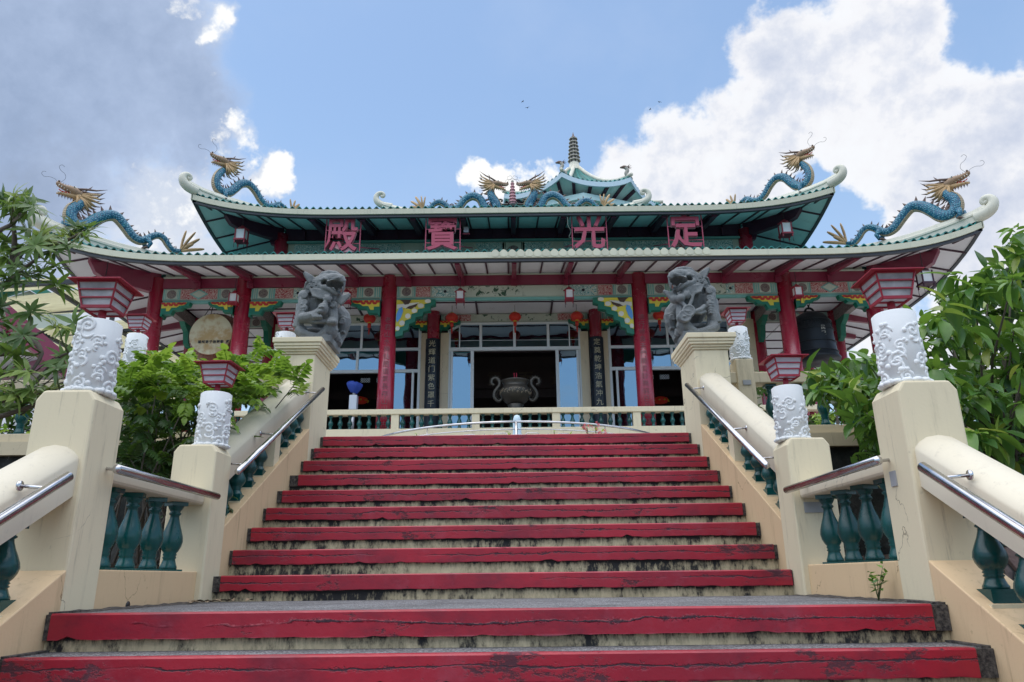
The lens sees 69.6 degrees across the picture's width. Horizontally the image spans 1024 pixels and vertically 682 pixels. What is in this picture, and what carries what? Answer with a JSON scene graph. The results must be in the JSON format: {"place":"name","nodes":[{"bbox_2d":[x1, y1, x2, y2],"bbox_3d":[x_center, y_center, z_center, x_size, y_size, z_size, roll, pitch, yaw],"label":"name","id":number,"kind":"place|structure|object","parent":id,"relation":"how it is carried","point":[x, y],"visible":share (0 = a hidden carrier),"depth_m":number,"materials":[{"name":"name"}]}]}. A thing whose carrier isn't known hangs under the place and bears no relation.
{"place":"outdoors","nodes":[
{"label":"outdoors","id":0,"kind":"place"},
{"bbox_2d":[0,0,1023,431],"label":"sky","id":1,"kind":"structure","parent":0,"point":[326,103],"materials":[{"name":"blue"}]},
{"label":"planted bank","id":2,"kind":"structure","parent":0,"visible":0},
{"bbox_2d":[0,182,107,427],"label":"tree","id":3,"kind":"object","parent":2,"relation":"on","point":[17,206],"visible":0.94,"depth_m":5.52,"materials":[{"name":"green plant"}]},
{"bbox_2d":[0,456,166,564],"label":"retaining wall","id":4,"kind":"structure","parent":2,"relation":"on","point":[5,461],"depth_m":7.86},
{"bbox_2d":[0,440,177,455],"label":"wall coping","id":5,"kind":"object","parent":4,"relation":"on","point":[13,448],"depth_m":7.99,"materials":[{"name":"beige concrete"}]},
{"bbox_2d":[0,378,278,441],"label":"terrace balustrade","id":6,"kind":"object","parent":5,"relation":"on","point":[18,435],"visible":0.07,"depth_m":8.21,"materials":[{"name":"beige concrete"}]},
{"bbox_2d":[122,314,156,363],"bbox_3d":[-4.350,0.008,8.541,0.276,0.647,0.276,-1,-18,0],"label":"lantern post","id":7,"kind":"object","parent":6,"relation":"on","point":[138,324],"visible":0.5,"depth_m":8.51,"materials":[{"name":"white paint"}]},
{"bbox_2d":[272,312,295,359],"bbox_3d":[-2.620,-0.012,8.541,0.276,0.647,0.276,-1,-18,0],"label":"lantern post","id":8,"kind":"object","parent":6,"relation":"on","point":[285,320],"visible":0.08,"depth_m":8.52,"materials":[{"name":"red paint"}]},
{"bbox_2d":[110,563,158,568],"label":"rubble kerb","id":9,"kind":"structure","parent":2,"relation":"on","point":[114,564],"depth_m":4.99,"materials":[{"name":"grey stone"}]},
{"bbox_2d":[109,335,312,564],"bbox_3d":[-2.987,1.103,6.534,2.451,2.880,2.483,-1,-18,0],"label":"bush","id":10,"kind":"object","parent":2,"relation":"on","point":[160,379],"visible":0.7,"depth_m":6.06,"materials":[{"name":"green plant"}]},
{"bbox_2d":[272,337,339,460],"bbox_3d":[-2.244,1.387,7.739,0.520,2.740,0.830,-1,-18,0],"label":"lion pedestal","id":11,"kind":"object","parent":2,"relation":"on","point":[319,351],"visible":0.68,"depth_m":7.78,"materials":[{"name":"beige paint"}]},
{"bbox_2d":[293,270,350,353],"bbox_3d":[-2.092,-0.341,8.242,0.648,0.860,0.670,-1,-18,0],"label":"stone lion","id":12,"kind":"object","parent":11,"relation":"on","point":[321,297],"visible":0.95,"depth_m":8.08},
{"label":"planted bank","id":13,"kind":"structure","parent":0,"visible":0},
{"bbox_2d":[801,223,1023,546],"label":"shrub","id":14,"kind":"object","parent":13,"relation":"on","point":[961,335],"visible":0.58,"depth_m":5.93,"materials":[{"name":"green plant"}]},
{"bbox_2d":[830,447,1018,555],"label":"retaining wall","id":15,"kind":"structure","parent":13,"relation":"on","point":[840,457],"depth_m":7.87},
{"bbox_2d":[810,432,858,446],"bbox_3d":[16.152,0.989,8.205,27.720,0.145,0.460,-1,-18,0],"label":"wall coping","id":16,"kind":"object","parent":15,"relation":"on","point":[834,439],"depth_m":7.99,"materials":[{"name":"beige concrete"}]},
{"bbox_2d":[730,359,998,432],"bbox_3d":[7.647,0.588,8.312,10.720,0.863,0.240,-1,-18,0],"label":"terrace balustrade","id":17,"kind":"object","parent":16,"relation":"on","point":[741,370],"visible":0.12,"depth_m":8.27,"materials":[{"name":"beige concrete"}]},
{"bbox_2d":[721,307,751,362],"bbox_3d":[2.619,-0.071,8.541,0.276,0.647,0.276,-1,-18,0],"label":"lantern post","id":18,"kind":"object","parent":17,"relation":"on","point":[740,346],"visible":0.81,"depth_m":8.46,"materials":[{"name":"white paint"}]},
{"bbox_2d":[743,380,750,384],"bbox_3d":[2.625,0.462,8.236,0.090,0.055,0.008,-1,-18,0],"label":"socket plate","id":19,"kind":"object","parent":17,"relation":"attached to","point":[746,382],"visible":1,"depth_m":8.23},
{"bbox_2d":[862,547,1018,580],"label":"rubble kerb","id":20,"kind":"structure","parent":13,"relation":"on","point":[1010,570],"depth_m":3.73,"materials":[{"name":"grey stone"}]},
{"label":"plaza","id":21,"kind":"structure","parent":0,"visible":0},
{"bbox_2d":[0,414,30,433],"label":"shrub","id":22,"kind":"object","parent":21,"relation":"on","point":[4,426],"visible":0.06,"depth_m":8.91,"materials":[{"name":"green plant"}]},
{"bbox_2d":[0,302,66,402],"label":"side pavilion","id":23,"kind":"structure","parent":21,"relation":"on","point":[49,343],"depth_m":13.62,"materials":[{"name":"red tile"}]},
{"bbox_2d":[0,403,171,433],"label":"hedge","id":24,"kind":"object","parent":21,"relation":"on","point":[12,425],"visible":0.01,"depth_m":13.38,"materials":[{"name":"green plant"}]},
{"bbox_2d":[3,278,200,398],"bbox_3d":[-19.467,4.929,33.253,12.964,9.365,18.350,-1,-18,0],"label":"canopy","id":25,"kind":"object","parent":21,"relation":"on","point":[56,305],"visible":0.02,"depth_m":27.32,"materials":[{"name":"beige metal"}]},
{"bbox_2d":[30,164,998,431],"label":"temple","id":26,"kind":"structure","parent":21,"relation":"on","point":[616,348],"depth_m":21.77,"materials":[{"name":"red paint"}]},
{"bbox_2d":[41,165,203,253],"bbox_3d":[-11.257,-3.563,21.587,0.705,1.890,4.550,-16,-24,40],"label":"dragon","id":27,"kind":"object","parent":26,"relation":"on","point":[83,199],"visible":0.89,"depth_m":21.11,"materials":[{"name":"ceramic"}]},
{"bbox_2d":[189,307,232,360],"bbox_3d":[-8.873,-0.233,22.293,1.580,1.985,1.112,-1,-18,0],"label":"drum","id":28,"kind":"object","parent":26,"relation":"hanging from","point":[209,334],"visible":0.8,"depth_m":21.71,"materials":[{"name":"beige leather"}]},
{"bbox_2d":[227,278,240,310],"bbox_3d":[-7.856,-1.335,20.885,0.325,0.960,0.325,-6,-19,16],"label":"hanging lantern","id":29,"kind":"object","parent":26,"relation":"hanging from","point":[234,297],"visible":1,"depth_m":20.77,"materials":[{"name":"red metal"}]},
{"bbox_2d":[233,218,249,248],"bbox_3d":[-8.209,-3.409,22.445,0.439,1.350,0.439,5,-19,-16],"label":"hanging lantern","id":30,"kind":"object","parent":26,"relation":"hanging from","point":[241,235],"visible":0.98,"depth_m":22.28,"materials":[{"name":"red metal"}]},
{"bbox_2d":[198,139,299,208],"bbox_3d":[-8.315,-4.986,23.634,0.619,1.958,3.557,-15,-23,38],"label":"dragon","id":31,"kind":"object","parent":26,"relation":"on","point":[229,166],"visible":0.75,"depth_m":23.15,"materials":[{"name":"ceramic"}]},
{"bbox_2d":[341,277,351,309],"bbox_3d":[-4.686,-1.371,20.885,0.325,0.960,0.325,-6,-19,16],"label":"hanging lantern","id":32,"kind":"object","parent":26,"relation":"hanging from","point":[345,292],"visible":0.65,"depth_m":20.79,"materials":[{"name":"red metal"}]},
{"bbox_2d":[324,219,379,252],"bbox_3d":[-4.923,-2.933,22.521,1.451,1.220,1.658,-1,-18,0],"label":"character sign","id":33,"kind":"object","parent":26,"relation":"hanging from","point":[339,230],"visible":0.98,"depth_m":21.74,"materials":[{"name":"pink paint"}]},
{"bbox_2d":[347,381,362,428],"bbox_3d":[-4.299,1.922,19.984,0.424,1.750,0.352,-1,-18,0],"label":"covered lamp post","id":34,"kind":"object","parent":26,"relation":"on","point":[354,387],"visible":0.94,"depth_m":20.05,"materials":[{"name":"grey metal"}]},
{"bbox_2d":[304,323,421,428],"bbox_3d":[-4.850,1.576,23.235,3.915,4.410,0.276,-1,-18,0],"label":"window frame","id":35,"kind":"structure","parent":26,"relation":"in","point":[359,351],"depth_m":23.46,"materials":[{"name":"white glass"}]},
{"bbox_2d":[358,374,368,403],"bbox_3d":[-5.504,1.318,26.904,0.670,2.001,0.632,-1,-18,0],"label":"altar lamp","id":36,"kind":"object","parent":26,"relation":"hanging from","point":[362,400],"visible":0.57,"depth_m":26.49,"materials":[{"name":"red"}]},
{"bbox_2d":[363,314,375,334],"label":"round lantern","id":37,"kind":"object","parent":26,"relation":"hanging from","point":[368,319],"visible":0.87,"depth_m":22.80,"materials":[{"name":"red paper"}]},
{"bbox_2d":[425,218,472,251],"bbox_3d":[-1.964,-2.966,22.521,1.451,1.220,1.658,-1,-18,0],"label":"character sign","id":38,"kind":"object","parent":26,"relation":"hanging from","point":[439,237],"visible":0.96,"depth_m":21.75,"materials":[{"name":"pink paint"}]},
{"bbox_2d":[446,312,457,333],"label":"round lantern","id":39,"kind":"object","parent":26,"relation":"hanging from","point":[451,317],"visible":1,"depth_m":22.81,"materials":[{"name":"red paper"}]},
{"bbox_2d":[455,277,465,308],"bbox_3d":[-1.466,-1.407,20.885,0.325,0.960,0.325,5,-19,-16],"label":"hanging lantern","id":40,"kind":"object","parent":26,"relation":"hanging from","point":[460,295],"visible":1,"depth_m":20.76,"materials":[{"name":"red metal"}]},
{"bbox_2d":[450,351,473,427],"bbox_3d":[-1.565,1.978,23.033,0.736,3.450,0.110,-1,-18,1],"label":"sliding door","id":41,"kind":"structure","parent":26,"relation":"in","point":[462,363],"depth_m":23.20,"materials":[{"name":"blue glass"}]},
{"bbox_2d":[411,172,517,207],"bbox_3d":[-1.745,-5.264,26.745,3.908,1.863,0.597,-1,-18,0],"label":"dragon","id":42,"kind":"object","parent":26,"relation":"on","point":[490,186],"visible":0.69,"depth_m":26.62,"materials":[{"name":"ceramic"}]},
{"bbox_2d":[463,220,469,233],"bbox_3d":[-1.380,-3.496,22.249,0.220,0.570,0.100,-1,-18,0],"label":"flood lamp","id":43,"kind":"object","parent":26,"relation":"hanging from","point":[466,229],"visible":0.86,"depth_m":22.16,"materials":[{"name":"grey metal"}]},
{"bbox_2d":[499,180,525,205],"bbox_3d":[0.019,-5.388,26.779,1.086,1.028,0.324,-1,-18,0],"label":"pagoda ornament","id":44,"kind":"object","parent":26,"relation":"on","point":[512,199],"visible":1,"depth_m":26.65,"materials":[{"name":"stone"}]},
{"bbox_2d":[489,373,540,417],"bbox_3d":[0.101,1.865,20.406,1.209,2.034,0.891,12,-22,-34],"label":"incense burner","id":45,"kind":"object","parent":26,"relation":"on","point":[514,391],"visible":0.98,"depth_m":20.31,"materials":[{"name":"grey metal"}]},
{"bbox_2d":[509,311,520,332],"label":"round lantern","id":46,"kind":"object","parent":26,"relation":"hanging from","point":[514,317],"visible":1,"depth_m":22.80,"materials":[{"name":"red fabric"}]},
{"bbox_2d":[230,404,817,436],"bbox_3d":[0.104,2.161,19.314,16.000,0.789,0.280,-1,-18,0],"label":"porch balustrade","id":47,"kind":"object","parent":26,"relation":"on","point":[636,420],"visible":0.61,"depth_m":19.27,"materials":[{"name":"beige paint"}]},
{"bbox_2d":[508,171,614,206],"bbox_3d":[1.785,-5.304,26.745,3.908,1.863,0.597,-1,-18,0],"label":"dragon","id":48,"kind":"object","parent":26,"relation":"on","point":[535,185],"visible":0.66,"depth_m":26.61,"materials":[{"name":"ceramic"}]},
{"bbox_2d":[555,350,580,426],"bbox_3d":[1.769,1.940,23.033,0.736,3.450,0.110,0,-18,-1],"label":"sliding door","id":49,"kind":"structure","parent":26,"relation":"in","point":[567,362],"depth_m":23.20,"materials":[{"name":"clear glass"}]},
{"bbox_2d":[563,275,574,306],"bbox_3d":[1.614,-1.442,20.885,0.325,0.960,0.325,5,-19,-16],"label":"hanging lantern","id":50,"kind":"object","parent":26,"relation":"hanging from","point":[569,294],"visible":1,"depth_m":20.76,"materials":[{"name":"red metal"}]},
{"bbox_2d":[570,307,582,331],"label":"round lantern","id":51,"kind":"object","parent":26,"relation":"hanging from","point":[576,316],"visible":1,"depth_m":22.80,"materials":[{"name":"red fabric"}]},
{"bbox_2d":[502,134,662,206],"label":"octagonal pavilion","id":52,"kind":"structure","parent":26,"relation":"on","point":[576,182],"depth_m":36.82,"materials":[{"name":"teal tile"}]},
{"bbox_2d":[555,160,566,173],"bbox_3d":[2.439,-8.537,36.416,0.572,1.002,0.182,-1,-18,0],"label":"corner dragon","id":53,"kind":"object","parent":52,"relation":"on","point":[562,163],"visible":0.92,"depth_m":36.43,"materials":[{"name":"stone"}]},
{"bbox_2d":[620,164,632,179],"bbox_3d":[5.727,-8.395,36.900,0.613,1.073,0.195,-1,-18,0],"label":"corner dragon","id":54,"kind":"object","parent":52,"relation":"on","point":[626,168],"visible":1,"depth_m":36.90,"materials":[{"name":"stone"}]},
{"bbox_2d":[564,216,609,249],"bbox_3d":[2.376,-3.016,22.521,1.451,1.220,1.658,-1,-18,0],"label":"character sign","id":55,"kind":"object","parent":26,"relation":"hanging from","point":[593,230],"visible":0.86,"depth_m":21.75,"materials":[{"name":"pink paint"}]},
{"bbox_2d":[653,311,663,330],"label":"round lantern","id":56,"kind":"object","parent":26,"relation":"hanging from","point":[659,316],"visible":0.73,"depth_m":22.80,"materials":[{"name":"red fabric"}]},
{"bbox_2d":[655,370,669,403],"bbox_3d":[5.348,1.254,26.885,0.670,2.127,0.632,-1,-18,0],"label":"altar lamp","id":57,"kind":"object","parent":26,"relation":"hanging from","point":[661,400],"visible":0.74,"depth_m":26.42,"materials":[{"name":"red"}]},
{"bbox_2d":[607,319,730,425],"bbox_3d":[5.044,1.464,23.235,3.915,4.410,0.276,-1,-18,0],"label":"window frame","id":58,"kind":"structure","parent":26,"relation":"in","point":[620,345],"depth_m":23.44,"materials":[{"name":"white glass"}]},
{"bbox_2d":[654,215,704,247],"bbox_3d":[5.216,-3.048,22.521,1.451,1.220,1.658,-1,-18,0],"label":"character sign","id":59,"kind":"object","parent":26,"relation":"hanging from","point":[685,242],"visible":0.93,"depth_m":21.77,"materials":[{"name":"pink paint"}]},
{"bbox_2d":[726,132,825,203],"bbox_3d":[8.360,-5.175,23.634,0.619,1.958,3.557,14,-23,-38],"label":"dragon","id":60,"kind":"object","parent":26,"relation":"on","point":[796,158],"visible":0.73,"depth_m":23.15,"materials":[{"name":"ceramic"}]},
{"bbox_2d":[777,214,793,244],"bbox_3d":[8.290,-3.597,22.445,0.439,1.350,0.439,-6,-19,16],"label":"hanging lantern","id":61,"kind":"object","parent":26,"relation":"hanging from","point":[785,229],"visible":0.97,"depth_m":22.28,"materials":[{"name":"red metal"}]},
{"bbox_2d":[791,272,803,304],"bbox_3d":[8.063,-1.515,20.885,0.325,0.960,0.325,-6,-19,16],"label":"hanging lantern","id":62,"kind":"object","parent":26,"relation":"hanging from","point":[797,291],"visible":1,"depth_m":20.77,"materials":[{"name":"red metal"}]},
{"bbox_2d":[796,304,841,367],"bbox_3d":[9.126,-0.389,22.462,1.420,2.116,1.420,-1,-18,0],"label":"bell","id":63,"kind":"object","parent":26,"relation":"hanging from","point":[815,330],"visible":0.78,"depth_m":21.88,"materials":[{"name":"metal"}]},
{"bbox_2d":[823,154,982,245],"bbox_3d":[11.333,-3.819,21.587,0.705,1.890,4.550,15,-24,-40],"label":"dragon","id":64,"kind":"object","parent":26,"relation":"on","point":[944,189],"visible":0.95,"depth_m":21.00,"materials":[{"name":"ceramic"}]},
{"bbox_2d":[915,252,935,295],"bbox_3d":[11.307,-2.049,20.309,0.439,1.593,0.439,5,-19,-16],"label":"hanging lantern","id":65,"kind":"object","parent":26,"relation":"hanging from","point":[927,280],"visible":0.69,"depth_m":20.10,"materials":[{"name":"metal"}]},
{"bbox_2d":[383,420,648,435],"bbox_3d":[0.079,2.574,14.297,6.100,0.899,6.100,-1,-18,0],"label":"pond railing","id":66,"kind":"object","parent":21,"relation":"on","point":[516,429],"visible":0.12,"depth_m":11.77,"materials":[{"name":"metal"}]},
{"bbox_2d":[512,415,521,434],"bbox_3d":[0.105,2.211,14.414,0.480,1.560,0.480,-1,-18,0],"label":"pond ornament","id":67,"kind":"object","parent":21,"relation":"on","point":[516,418],"visible":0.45,"depth_m":14.54,"materials":[{"name":"white stone"}]},
{"bbox_2d":[582,421,607,433],"bbox_3d":[1.182,1.473,10.545,0.411,0.682,0.182,-5,-18,13],"label":"flowering plant","id":68,"kind":"object","parent":21,"relation":"on","point":[596,429],"visible":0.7,"depth_m":10.63,"materials":[{"name":"pink plant"}]},
{"bbox_2d":[810,409,836,424],"bbox_3d":[3.574,1.089,8.993,0.804,0.521,0.682,-1,-18,0],"label":"shrub","id":69,"kind":"object","parent":21,"relation":"on","point":[818,416],"visible":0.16,"depth_m":8.90,"materials":[{"name":"green plant"}]},
{"bbox_2d":[755,366,1013,424],"bbox_3d":[8.611,1.486,13.353,9.061,2.368,1.059,-1,-18,0],"label":"hedge","id":70,"kind":"object","parent":21,"relation":"on","point":[837,420],"depth_m":13.51,"materials":[{"name":"green plant"}]},
{"bbox_3d":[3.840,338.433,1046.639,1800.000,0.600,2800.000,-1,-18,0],"label":"ground","id":71,"kind":"structure","parent":0,"visible":0},
{"bbox_2d":[0,276,75,433],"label":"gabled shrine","id":72,"kind":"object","parent":71,"relation":"on","point":[43,323],"visible":0.02,"depth_m":46.78,"materials":[{"name":"white paint"}]},
{"bbox_2d":[0,445,78,657],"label":"balustrade","id":73,"kind":"object","parent":71,"relation":"on","point":[30,601],"visible":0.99,"depth_m":3.22,"materials":[{"name":"pink paint"}]},
{"bbox_2d":[0,472,73,525],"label":"handrail","id":74,"kind":"object","parent":73,"relation":"attached to","point":[12,511],"visible":1,"depth_m":3.05,"materials":[{"name":"metal"}]},
{"bbox_2d":[0,433,998,681],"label":"staircase","id":75,"kind":"structure","parent":71,"relation":"on","point":[629,557],"depth_m":4.98,"materials":[{"name":"red paint"}]},
{"bbox_2d":[15,390,123,610],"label":"stair pillar","id":76,"kind":"structure","parent":75,"relation":"attached to","point":[68,535],"depth_m":3.62,"materials":[{"name":"beige paint"}]},
{"bbox_2d":[60,277,143,399],"bbox_3d":[-2.202,-0.017,3.926,0.276,0.647,0.276,0,-18,-2],"label":"lantern post","id":77,"kind":"object","parent":76,"relation":"on","point":[95,355],"visible":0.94,"depth_m":3.85,"materials":[{"name":"white paint"}]},
{"bbox_2d":[93,464,203,608],"bbox_3d":[-2.189,1.394,4.263,0.231,1.200,1.215,-1,-18,0],"label":"landing balustrade","id":78,"kind":"object","parent":75,"relation":"attached to","point":[124,582],"visible":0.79,"depth_m":4.23,"materials":[{"name":"pink paint"}]},
{"bbox_2d":[106,464,220,499],"bbox_3d":[-2.037,0.844,4.357,0.130,0.056,1.348,-1,-18,0],"label":"handrail","id":79,"kind":"object","parent":78,"relation":"attached to","point":[143,476],"visible":0.86,"depth_m":4.16,"materials":[{"name":"metal"}]},
{"bbox_2d":[159,444,230,602],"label":"stair pillar","id":80,"kind":"structure","parent":75,"relation":"on","point":[206,466],"depth_m":5.03,"materials":[{"name":"beige paint"}]},
{"bbox_2d":[191,360,245,449],"bbox_3d":[-2.160,0.463,5.373,0.276,0.647,0.276,-1,-18,2],"label":"lantern post","id":81,"kind":"object","parent":80,"relation":"on","point":[214,416],"visible":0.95,"depth_m":5.29,"materials":[{"name":"white paint"}]},
{"bbox_2d":[219,377,309,575],"bbox_3d":[-2.206,1.653,6.168,0.290,3.372,2.190,-1,-18,0],"label":"balustrade","id":82,"kind":"object","parent":75,"relation":"attached to","point":[259,482],"visible":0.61,"depth_m":6.23,"materials":[{"name":"pink paint"}]},
{"bbox_2d":[231,387,324,474],"bbox_3d":[-2.026,0.721,6.492,0.156,1.191,2.184,-1,-18,0],"label":"handrail","id":83,"kind":"object","parent":82,"relation":"attached to","point":[250,459],"visible":0.87,"depth_m":6.13,"materials":[{"name":"metal"}]},
{"bbox_2d":[671,332,735,455],"bbox_3d":[2.115,1.337,7.739,0.520,2.740,0.830,-1,-18,0],"label":"lion pedestal","id":84,"kind":"object","parent":75,"relation":"on","point":[695,356],"visible":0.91,"depth_m":7.76,"materials":[{"name":"beige paint"}]},
{"bbox_2d":[663,266,721,348],"bbox_3d":[1.984,-0.381,8.263,0.648,0.860,0.625,-1,-18,0],"label":"stone lion","id":85,"kind":"object","parent":84,"relation":"on","point":[692,294],"visible":0.84,"depth_m":8.08},
{"bbox_2d":[699,373,786,568],"bbox_3d":[2.083,1.604,6.168,0.290,3.372,2.190,-1,-18,0],"label":"balustrade","id":86,"kind":"object","parent":75,"relation":"attached to","point":[748,477],"visible":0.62,"depth_m":6.27,"materials":[{"name":"beige paint"}]},
{"bbox_2d":[685,383,773,468],"bbox_3d":[1.882,0.677,6.492,0.156,1.191,2.184,-1,-18,0],"label":"handrail","id":87,"kind":"object","parent":86,"relation":"attached to","point":[757,456],"visible":0.9,"depth_m":6.15,"materials":[{"name":"metal"}]},
{"bbox_2d":[773,437,844,595],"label":"stair pillar","id":88,"kind":"structure","parent":75,"relation":"on","point":[796,460],"depth_m":5.04,"materials":[{"name":"beige paint"}]},
{"bbox_2d":[758,353,811,443],"bbox_3d":[2.010,0.415,5.373,0.276,0.647,0.276,0,-18,-2],"label":"lantern post","id":89,"kind":"object","parent":88,"relation":"on","point":[790,413],"visible":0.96,"depth_m":5.29,"materials":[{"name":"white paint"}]},
{"bbox_2d":[803,502,822,512],"bbox_3d":[2.043,1.119,4.963,0.150,0.070,0.008,-1,-18,0],"label":"socket plate","id":90,"kind":"object","parent":88,"relation":"attached to","point":[812,507],"visible":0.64,"depth_m":4.96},
{"bbox_2d":[800,455,903,598],"bbox_3d":[2.061,1.345,4.263,0.228,1.200,1.215,-1,-18,0],"label":"landing balustrade","id":91,"kind":"object","parent":75,"relation":"attached to","point":[837,574],"visible":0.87,"depth_m":4.26,"materials":[{"name":"pink paint"}]},
{"bbox_2d":[783,456,889,492],"bbox_3d":[1.896,0.800,4.357,0.130,0.056,1.348,-1,-18,0],"label":"handrail","id":92,"kind":"object","parent":91,"relation":"attached to","point":[851,469],"visible":0.84,"depth_m":4.16,"materials":[{"name":"metal"}]},
{"bbox_2d":[867,561,887,600],"bbox_3d":[1.874,1.225,3.769,0.101,0.193,0.144,-9,-19,24],"label":"weed","id":93,"kind":"object","parent":75,"relation":"on","point":[876,580],"visible":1,"depth_m":3.76,"materials":[{"name":"green plant"}]},
{"bbox_2d":[872,380,976,600],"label":"stair pillar","id":94,"kind":"structure","parent":75,"relation":"attached to","point":[909,416],"depth_m":3.62,"materials":[{"name":"beige paint"}]},
{"bbox_2d":[850,267,932,390],"bbox_3d":[2.041,-0.066,3.926,0.276,0.647,0.276,-1,-18,2],"label":"lantern post","id":95,"kind":"object","parent":94,"relation":"on","point":[901,353],"visible":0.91,"depth_m":3.85,"materials":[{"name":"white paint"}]},
{"bbox_2d":[889,470,897,486],"bbox_3d":[1.925,0.694,3.719,0.008,0.075,0.055,-1,-18,0],"label":"socket plate","id":96,"kind":"object","parent":94,"relation":"attached to","point":[893,478],"visible":1,"depth_m":3.71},
{"bbox_2d":[915,435,1023,681],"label":"balustrade","id":97,"kind":"object","parent":71,"relation":"on","point":[981,594],"visible":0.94,"depth_m":3.12,"materials":[{"name":"pink paint"}]},
{"bbox_2d":[917,462,1023,539],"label":"handrail","id":98,"kind":"object","parent":97,"relation":"attached to","point":[994,513],"visible":1,"depth_m":2.92,"materials":[{"name":"metal"}]}
]}

